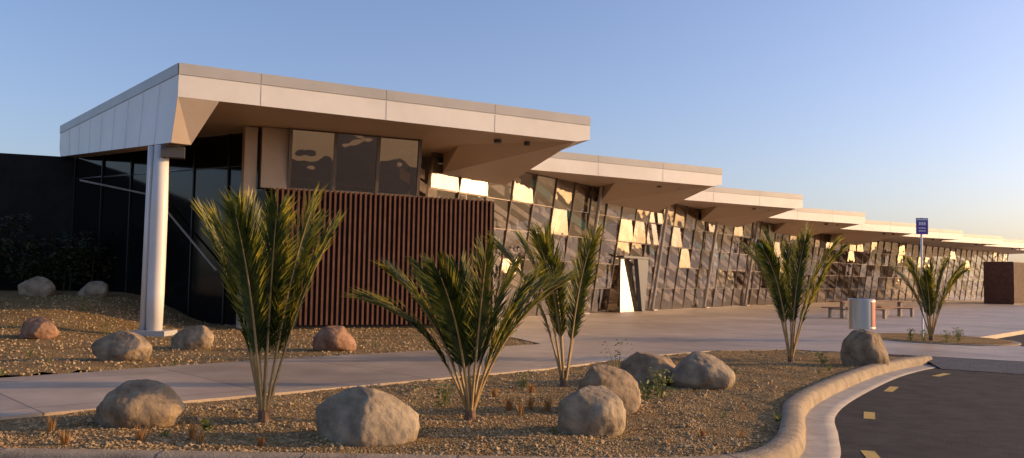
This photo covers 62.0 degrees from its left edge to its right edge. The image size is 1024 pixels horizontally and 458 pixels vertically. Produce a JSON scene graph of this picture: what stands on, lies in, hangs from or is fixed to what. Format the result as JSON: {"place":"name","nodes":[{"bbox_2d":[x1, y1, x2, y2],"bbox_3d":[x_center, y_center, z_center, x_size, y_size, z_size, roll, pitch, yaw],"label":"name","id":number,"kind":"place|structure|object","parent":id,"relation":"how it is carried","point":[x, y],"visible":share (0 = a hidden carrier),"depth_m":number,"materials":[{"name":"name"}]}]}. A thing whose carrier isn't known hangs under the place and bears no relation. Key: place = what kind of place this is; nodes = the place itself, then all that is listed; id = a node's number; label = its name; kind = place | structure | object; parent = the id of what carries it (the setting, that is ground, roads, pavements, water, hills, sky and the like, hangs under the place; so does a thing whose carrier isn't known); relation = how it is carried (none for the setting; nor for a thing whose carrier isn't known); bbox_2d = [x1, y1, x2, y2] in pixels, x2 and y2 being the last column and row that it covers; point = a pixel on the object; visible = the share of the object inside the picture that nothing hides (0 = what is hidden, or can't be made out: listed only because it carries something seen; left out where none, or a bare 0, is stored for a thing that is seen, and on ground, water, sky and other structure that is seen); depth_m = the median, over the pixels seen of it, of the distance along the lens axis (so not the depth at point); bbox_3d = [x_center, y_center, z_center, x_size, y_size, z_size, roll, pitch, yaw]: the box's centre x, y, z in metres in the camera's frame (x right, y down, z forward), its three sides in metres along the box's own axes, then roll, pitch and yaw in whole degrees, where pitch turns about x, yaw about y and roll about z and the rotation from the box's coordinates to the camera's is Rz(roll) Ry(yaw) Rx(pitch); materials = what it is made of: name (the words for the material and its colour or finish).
{"place":"outdoors","nodes":[
{"label":"outdoors","id":0,"kind":"place"},
{"bbox_2d":[0,296,1023,419],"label":"plaza pavement","id":1,"kind":"structure","parent":0,"point":[661,332],"depth_m":18.79,"materials":[{"name":"concrete"}]},
{"bbox_2d":[426,152,514,288],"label":"facade mullions","id":2,"kind":"object","parent":1,"relation":"on","point":[458,192],"visible":0.28,"depth_m":29.80,"materials":[{"name":"metal"}]},
{"bbox_2d":[174,63,590,196],"bbox_3d":[-8.520,-2.460,33.329,15.924,1.460,25.291,2,-4,-19],"label":"roof canopy","id":3,"kind":"object","parent":2,"relation":"on","point":[460,135],"visible":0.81,"depth_m":23.81,"materials":[{"name":"beige metal"}]},
{"bbox_2d":[59,63,218,157],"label":"roof side fascia","id":4,"kind":"structure","parent":3,"relation":"attached to","point":[141,116],"depth_m":22.38,"materials":[{"name":"grey metal"}]},
{"bbox_2d":[260,80,495,113],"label":"panel joints","id":5,"kind":"object","parent":3,"relation":"attached to","point":[386,101],"visible":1,"depth_m":22.79,"materials":[{"name":"grey metal"}]},
{"bbox_2d":[494,139,529,145],"bbox_3d":[0.001,-2.615,25.798,1.130,0.120,0.235,2,-3,-15],"label":"soffit fitting","id":6,"kind":"object","parent":3,"relation":"attached to","point":[499,141],"visible":1,"depth_m":25.76,"materials":[{"name":"grey metal"}]},
{"bbox_2d":[419,155,518,287],"bbox_3d":[-1.893,0.128,31.137,0.914,5.743,7.582,-1,-4,33],"label":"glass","id":7,"kind":"object","parent":2,"relation":"in","point":[474,190],"visible":0.13,"depth_m":31.59,"materials":[{"name":"glass"}]},
{"bbox_2d":[421,196,701,315],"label":"interior","id":8,"kind":"object","parent":1,"relation":"on","point":[513,243],"visible":0.07,"depth_m":51.24,"materials":[{"name":"brown"}]},
{"bbox_2d":[493,172,725,316],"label":"facade mullions","id":9,"kind":"object","parent":1,"relation":"on","point":[532,204],"visible":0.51,"depth_m":40.58,"materials":[{"name":"grey metal"}]},
{"bbox_2d":[438,151,721,217],"bbox_3d":[2.110,-1.439,47.481,13.336,1.460,27.723,2,-4,-19],"label":"roof canopy","id":10,"kind":"object","parent":9,"relation":"on","point":[629,185],"visible":0.55,"depth_m":36.76,"materials":[{"name":"beige metal"}]},
{"bbox_2d":[493,178,716,307],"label":"glass","id":11,"kind":"object","parent":9,"relation":"in","point":[579,225],"visible":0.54,"depth_m":41.32,"materials":[{"name":"glass"}]},
{"bbox_2d":[619,255,648,311],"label":"entrance portal","id":12,"kind":"object","parent":9,"relation":"attached to","point":[628,302],"visible":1,"depth_m":41.83,"materials":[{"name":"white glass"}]},
{"bbox_2d":[580,187,802,228],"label":"roof canopy","id":13,"kind":"object","parent":9,"relation":"on","point":[730,207],"visible":0.64,"depth_m":47.26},
{"bbox_2d":[584,220,788,305],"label":"interior","id":14,"kind":"object","parent":1,"relation":"on","point":[600,296],"visible":0.43,"depth_m":66.48,"materials":[{"name":"brown"}]},
{"bbox_2d":[583,186,818,313],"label":"facade posts","id":15,"kind":"object","parent":1,"relation":"on","point":[661,250],"visible":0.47,"depth_m":50.27,"materials":[{"name":"metal"}]},
{"bbox_2d":[712,221,827,306],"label":"facade mullions","id":16,"kind":"object","parent":1,"relation":"on","point":[753,271],"visible":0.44,"depth_m":56.36,"materials":[{"name":"grey metal"}]},
{"bbox_2d":[704,223,819,302],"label":"interior slats","id":17,"kind":"object","parent":16,"relation":"in","point":[721,279],"visible":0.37,"depth_m":56.40,"materials":[{"name":"beige wood"}]},
{"bbox_2d":[661,208,864,238],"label":"roof canopy","id":18,"kind":"object","parent":16,"relation":"on","point":[789,223],"visible":0.49,"depth_m":58.34,"materials":[{"name":"beige metal"}]},
{"bbox_2d":[717,237,846,301],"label":"interior","id":19,"kind":"object","parent":1,"relation":"on","point":[737,292],"visible":0.36,"depth_m":79.56,"materials":[{"name":"brown"}]},
{"bbox_2d":[786,244,905,300],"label":"interior","id":20,"kind":"object","parent":1,"relation":"on","point":[823,289],"visible":0.32,"depth_m":92.63,"materials":[{"name":"brown"}]},
{"bbox_2d":[816,234,885,301],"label":"facade mullions","id":21,"kind":"object","parent":1,"relation":"on","point":[859,276],"visible":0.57,"depth_m":75.52,"materials":[{"name":"grey metal"}]},
{"bbox_2d":[716,220,915,244],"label":"roof canopy","id":22,"kind":"object","parent":21,"relation":"on","point":[868,231],"visible":0.31,"depth_m":67.92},
{"bbox_2d":[807,235,882,298],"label":"interior slats","id":23,"kind":"object","parent":21,"relation":"in","point":[847,278],"visible":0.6,"depth_m":76.22,"materials":[{"name":"beige wood"}]},
{"bbox_2d":[793,228,962,246],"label":"roof canopy","id":24,"kind":"object","parent":21,"relation":"on","point":[944,235],"visible":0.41,"depth_m":74.99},
{"bbox_2d":[821,301,892,318],"bbox_3d":[15.736,3.676,38.872,2.600,0.765,1.710,3,-4,-25],"label":"picnic table","id":25,"kind":"object","parent":1,"relation":"on","point":[841,308],"visible":0.59,"depth_m":38.53,"materials":[{"name":"paint"}]},
{"bbox_2d":[847,298,875,329],"bbox_3d":[7.086,2.027,17.268,0.532,1.235,0.532,1,-3,0],"label":"litter bin","id":26,"kind":"object","parent":1,"relation":"on","point":[861,314],"visible":0.92,"depth_m":17.07,"materials":[{"name":"silver metal"}]},
{"bbox_2d":[840,248,945,300],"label":"interior","id":27,"kind":"object","parent":1,"relation":"on","point":[880,295],"visible":0.46,"depth_m":98.62,"materials":[{"name":"brown"}]},
{"bbox_2d":[875,300,919,316],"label":"picnic table","id":28,"kind":"object","parent":1,"relation":"on","point":[899,307],"visible":0.56,"depth_m":42.00,"materials":[{"name":"paint"}]},
{"bbox_2d":[876,242,932,300],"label":"facade mullions","id":29,"kind":"object","parent":1,"relation":"on","point":[892,289],"visible":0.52,"depth_m":83.19,"materials":[{"name":"grey metal"}]},
{"bbox_2d":[868,242,925,298],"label":"interior slats","id":30,"kind":"object","parent":29,"relation":"in","point":[892,261],"visible":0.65,"depth_m":83.69,"materials":[{"name":"beige wood"}]},
{"bbox_2d":[835,234,1002,250],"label":"roof canopy","id":31,"kind":"object","parent":29,"relation":"on","point":[972,240],"visible":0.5,"depth_m":82.51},
{"bbox_2d":[884,252,983,299],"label":"interior","id":32,"kind":"object","parent":1,"relation":"on","point":[900,260],"visible":0.32,"depth_m":105.75,"materials":[{"name":"brown"}]},
{"bbox_2d":[877,333,1012,343],"bbox_3d":[12.047,3.115,24.171,3.500,0.050,4.375,1,-3,0],"label":"planting bed","id":33,"kind":"object","parent":1,"relation":"on","point":[938,338],"visible":0.67,"depth_m":23.65,"materials":[{"name":"soil"}]},
{"bbox_2d":[916,218,927,337],"bbox_3d":[11.627,1.403,24.162,0.340,3.450,0.078,1,-3,0],"label":"traffic sign","id":34,"kind":"object","parent":33,"relation":"on","point":[921,226],"visible":0.84,"depth_m":24.21,"materials":[{"name":"blue metal"}]},
{"bbox_2d":[888,254,972,339],"bbox_3d":[11.428,1.864,23.177,2.000,2.408,2.379,1,-3,0],"label":"palm tree","id":35,"kind":"object","parent":33,"relation":"on","point":[928,293],"visible":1,"depth_m":23.02,"materials":[{"name":"green plant"}]},
{"bbox_2d":[881,338,1020,345],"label":"kerb","id":36,"kind":"structure","parent":1,"relation":"on","point":[1015,343],"depth_m":22.12,"materials":[{"name":"concrete"}]},
{"bbox_2d":[931,246,972,299],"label":"facade mullions","id":37,"kind":"object","parent":1,"relation":"on","point":[954,259],"visible":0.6,"depth_m":92.85,"materials":[{"name":"grey metal"}]},
{"bbox_2d":[917,246,969,298],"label":"interior slats","id":38,"kind":"object","parent":37,"relation":"in","point":[950,262],"visible":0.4,"depth_m":93.29,"materials":[{"name":"beige wood"}]},
{"bbox_2d":[878,239,1023,253],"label":"roof canopy","id":39,"kind":"object","parent":37,"relation":"on","point":[1008,244],"visible":0.26,"depth_m":89.81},
{"bbox_2d":[964,250,1008,299],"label":"facade mullions","id":40,"kind":"object","parent":1,"relation":"on","point":[978,280],"visible":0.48,"depth_m":98.48,"materials":[{"name":"grey metal"}]},
{"bbox_2d":[915,249,1023,256],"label":"roof canopy","id":41,"kind":"object","parent":40,"relation":"on","point":[1017,251],"visible":0.15,"depth_m":102.06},
{"bbox_2d":[958,251,1002,298],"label":"interior slats","id":42,"kind":"object","parent":40,"relation":"in","point":[976,276],"visible":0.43,"depth_m":99.27,"materials":[{"name":"beige wood"}]},
{"bbox_2d":[983,262,1023,303],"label":"timber box","id":43,"kind":"object","parent":1,"relation":"on","point":[998,282],"visible":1,"depth_m":78.32,"materials":[{"name":"brown wood"}]},
{"bbox_2d":[1013,262,1023,303],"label":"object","id":44,"kind":"object","parent":43,"relation":"attached to","point":[1018,282],"visible":1,"depth_m":78.08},
{"bbox_2d":[0,334,1023,457],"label":"road","id":45,"kind":"structure","parent":0,"point":[953,414],"depth_m":10.57,"materials":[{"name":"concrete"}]},
{"bbox_2d":[130,329,176,336],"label":"column plinth","id":46,"kind":"structure","parent":45,"relation":"on","point":[164,332],"depth_m":20.25,"materials":[{"name":"grey concrete"}]},
{"bbox_2d":[139,145,168,330],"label":"corner column","id":47,"kind":"structure","parent":46,"relation":"on","point":[154,260],"depth_m":20.63,"materials":[{"name":"white metal"}]},
{"bbox_2d":[160,145,184,158],"bbox_3d":[-8.289,-1.875,20.838,0.557,0.270,0.316,2,-4,-22],"label":"column head","id":48,"kind":"object","parent":47,"relation":"attached to","point":[174,152],"depth_m":20.70,"materials":[{"name":"grey metal"}]},
{"bbox_2d":[0,290,533,375],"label":"planting bed","id":49,"kind":"object","parent":45,"relation":"on","point":[11,297],"visible":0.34,"depth_m":20.00,"materials":[{"name":"soil"}]},
{"bbox_2d":[18,276,55,295],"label":"boulder","id":50,"kind":"object","parent":49,"relation":"on","point":[38,286],"visible":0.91,"depth_m":25.23,"materials":[{"name":"stone"}]},
{"bbox_2d":[0,153,74,289],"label":"dark cladding wall","id":51,"kind":"structure","parent":49,"relation":"on","point":[40,187],"depth_m":29.03,"materials":[{"name":"black metal"}]},
{"bbox_2d":[20,316,58,338],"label":"boulder","id":52,"kind":"object","parent":49,"relation":"on","point":[40,327],"visible":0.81,"depth_m":18.62,"materials":[{"name":"pink stone"}]},
{"bbox_2d":[0,212,116,290],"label":"hedge","id":53,"kind":"object","parent":49,"relation":"on","point":[39,266],"visible":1,"depth_m":27.59,"materials":[{"name":"green plant"}]},
{"bbox_2d":[77,281,108,296],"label":"boulder","id":54,"kind":"object","parent":49,"relation":"on","point":[96,288],"visible":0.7,"depth_m":25.50,"materials":[{"name":"stone"}]},
{"bbox_2d":[91,331,151,361],"bbox_3d":[-6.707,2.096,14.643,0.918,0.692,0.870,3,-4,-34],"label":"boulder","id":55,"kind":"object","parent":49,"relation":"on","point":[124,346],"visible":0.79,"depth_m":14.44,"materials":[{"name":"stone"}]},
{"bbox_2d":[69,131,268,324],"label":"lobby mullions","id":56,"kind":"object","parent":49,"relation":"on","point":[228,167],"visible":0.21,"depth_m":27.51,"materials":[{"name":"black metal"}]},
{"bbox_2d":[79,179,217,271],"bbox_3d":[-11.685,-0.214,27.053,7.027,3.062,0.070,-1,-4,31],"label":"lobby brace","id":57,"kind":"object","parent":56,"relation":"attached to","point":[184,232],"visible":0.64,"depth_m":26.30,"materials":[{"name":"paint"}]},
{"bbox_2d":[71,133,262,323],"bbox_3d":[-11.128,0.048,26.932,9.247,5.650,0.042,-1,-4,31],"label":"lobby glass","id":58,"kind":"object","parent":56,"relation":"in","point":[206,289],"visible":0.5,"depth_m":26.59,"materials":[{"name":"glass"}]},
{"bbox_2d":[171,325,213,349],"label":"boulder","id":59,"kind":"object","parent":49,"relation":"on","point":[199,337],"visible":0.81,"depth_m":16.88,"materials":[{"name":"stone"}]},
{"bbox_2d":[236,126,288,328],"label":"concrete pier","id":60,"kind":"structure","parent":49,"relation":"on","point":[273,159],"depth_m":24.08,"materials":[{"name":"beige concrete"}]},
{"bbox_2d":[254,191,270,276],"bbox_3d":[-7.104,0.863,24.191,0.500,3.880,0.050,3,-4,-26],"label":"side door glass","id":61,"kind":"object","parent":60,"relation":"attached to","point":[262,195],"visible":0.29,"depth_m":24.23,"materials":[{"name":"black glass"}]},
{"bbox_2d":[312,326,356,351],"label":"boulder","id":62,"kind":"object","parent":49,"relation":"on","point":[335,338],"visible":0.77,"depth_m":17.02,"materials":[{"name":"pink stone"}]},
{"bbox_2d":[270,191,493,328],"bbox_3d":[-2.810,1.105,26.762,4.161,3.850,9.124,-1,-4,28],"label":"timber wall backing","id":63,"kind":"object","parent":49,"relation":"on","point":[364,325],"visible":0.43,"depth_m":24.83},
{"bbox_2d":[269,188,480,200],"bbox_3d":[-3.995,-0.970,26.090,6.691,0.030,1.500,3,-4,-26],"label":"ledge","id":64,"kind":"object","parent":63,"relation":"on","point":[347,192],"visible":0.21,"depth_m":24.72,"materials":[{"name":"brown metal"}]},
{"bbox_2d":[287,128,421,196],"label":"clerestory mullions","id":65,"kind":"object","parent":64,"relation":"on","point":[290,142],"visible":0.76,"depth_m":24.97,"materials":[{"name":"black metal"}]},
{"bbox_2d":[290,130,418,194],"bbox_3d":[-4.587,-1.928,25.135,3.841,1.690,0.201,3,-4,-26],"label":"clerestory glass","id":66,"kind":"object","parent":65,"relation":"in","point":[312,158],"visible":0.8,"depth_m":25.10,"materials":[{"name":"black glass"}]},
{"bbox_2d":[274,188,493,324],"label":"timber battens","id":67,"kind":"object","parent":63,"relation":"attached to","point":[394,197],"visible":0.68,"depth_m":24.91,"materials":[{"name":"brown wood"}]},
{"bbox_2d":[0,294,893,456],"bbox_3d":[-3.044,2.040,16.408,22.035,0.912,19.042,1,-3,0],"label":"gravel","id":68,"kind":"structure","parent":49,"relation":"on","point":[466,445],"depth_m":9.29,"materials":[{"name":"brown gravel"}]},
{"bbox_2d":[0,350,903,456],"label":"planting bed","id":69,"kind":"object","parent":45,"relation":"on","point":[65,426],"visible":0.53,"depth_m":9.08,"materials":[{"name":"soil"}]},
{"bbox_2d":[94,379,185,428],"bbox_3d":[-3.718,1.814,8.551,0.801,0.607,0.710,3,-4,-33],"label":"boulder","id":70,"kind":"object","parent":69,"relation":"on","point":[139,403],"visible":0.82,"depth_m":8.33,"materials":[{"name":"stone"}]},
{"bbox_2d":[191,183,347,422],"bbox_3d":[-2.523,0.765,8.787,1.546,2.524,1.329,3,-4,-28],"label":"palm tree","id":71,"kind":"object","parent":69,"relation":"on","point":[257,304],"visible":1,"depth_m":8.64,"materials":[{"name":"green plant"}]},
{"bbox_2d":[315,386,419,446],"bbox_3d":[-1.344,1.845,8.044,0.852,0.734,0.812,-2,-5,44],"label":"boulder","id":72,"kind":"object","parent":69,"relation":"on","point":[359,416],"visible":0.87,"depth_m":7.81,"materials":[{"name":"stone"}]},
{"bbox_2d":[45,357,833,445],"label":"dry grass","id":73,"kind":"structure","parent":69,"relation":"on","point":[64,439],"depth_m":8.27,"materials":[{"name":"plant"}]},
{"bbox_2d":[344,231,585,420],"bbox_3d":[-0.509,1.091,9.367,2.167,2.052,2.058,-2,-4,41],"label":"palm tree","id":74,"kind":"object","parent":69,"relation":"on","point":[454,314],"visible":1,"depth_m":9.09,"materials":[{"name":"green plant"}]},
{"bbox_2d":[0,297,965,436],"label":"weeds","id":75,"kind":"object","parent":69,"relation":"on","point":[207,426],"visible":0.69,"depth_m":11.23,"materials":[{"name":"green plant"}]},
{"bbox_2d":[481,219,607,386],"bbox_3d":[0.488,1.038,12.137,1.870,2.524,1.172,0,-4,21],"label":"palm tree","id":76,"kind":"object","parent":69,"relation":"on","point":[543,244],"visible":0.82,"depth_m":12.09,"materials":[{"name":"green plant"}]},
{"bbox_2d":[558,385,625,436],"bbox_3d":[0.797,1.900,8.533,0.680,0.642,0.544,1,-3,0],"label":"boulder","id":77,"kind":"object","parent":69,"relation":"on","point":[594,411],"visible":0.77,"depth_m":8.33,"materials":[{"name":"stone"}]},
{"bbox_2d":[576,364,640,413],"bbox_3d":[1.102,1.963,10.022,0.820,0.732,0.656,7,-3,0],"label":"boulder","id":78,"kind":"object","parent":69,"relation":"on","point":[621,384],"visible":0.59,"depth_m":9.83,"materials":[{"name":"stone"}]},
{"bbox_2d":[619,352,675,385],"bbox_3d":[2.022,2.183,12.762,0.900,0.689,0.720,1,-3,0],"label":"boulder","id":79,"kind":"object","parent":69,"relation":"on","point":[636,365],"visible":0.52,"depth_m":12.55,"materials":[{"name":"stone"}]},
{"bbox_2d":[671,351,734,389],"bbox_3d":[2.760,2.160,12.401,0.920,0.741,0.736,8,-3,0],"label":"boulder","id":80,"kind":"object","parent":69,"relation":"on","point":[699,370],"visible":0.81,"depth_m":12.14,"materials":[{"name":"stone"}]},
{"bbox_2d":[737,220,851,361],"bbox_3d":[5.575,1.222,16.851,2.411,2.897,2.239,1,-3,0],"label":"palm tree","id":81,"kind":"object","parent":69,"relation":"on","point":[780,293],"visible":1,"depth_m":16.53,"materials":[{"name":"green plant"}]},
{"bbox_2d":[840,329,889,365],"bbox_3d":[6.683,2.452,16.157,0.749,1.076,0.666,2,-4,-23],"label":"boulder","id":82,"kind":"object","parent":69,"relation":"on","point":[861,347],"visible":0.67,"depth_m":15.97,"materials":[{"name":"stone"}]},
{"bbox_2d":[0,355,931,457],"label":"kerb","id":83,"kind":"structure","parent":45,"relation":"on","point":[808,400],"depth_m":7.32,"materials":[{"name":"concrete"}]},
{"bbox_2d":[1,357,921,457],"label":"kerb joint","id":84,"kind":"object","parent":83,"relation":"on","point":[593,457],"visible":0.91,"depth_m":7.15,"materials":[{"name":"grey concrete"}]},
{"bbox_2d":[800,364,937,457],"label":"gutter","id":85,"kind":"object","parent":45,"relation":"on","point":[822,438],"visible":0.95,"depth_m":10.53,"materials":[{"name":"concrete"}]},
{"bbox_2d":[860,373,947,457],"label":"road marking","id":86,"kind":"object","parent":45,"relation":"on","point":[870,454],"visible":1,"depth_m":10.53,"materials":[{"name":"yellow paint"}]},
{"bbox_2d":[929,357,1023,373],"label":"paver crossing","id":87,"kind":"object","parent":45,"relation":"on","point":[1014,367],"visible":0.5,"depth_m":17.08,"materials":[{"name":"grey concrete"}]},
{"bbox_2d":[0,0,1023,288],"label":"sky","id":88,"kind":"structure","parent":0,"point":[903,111],"materials":[{"name":"blue"}]},
{"bbox_2d":[713,284,983,298],"bbox_3d":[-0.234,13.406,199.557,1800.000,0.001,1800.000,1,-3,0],"label":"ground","id":89,"kind":"structure","parent":0,"point":[951,294],"depth_m":232.23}
]}

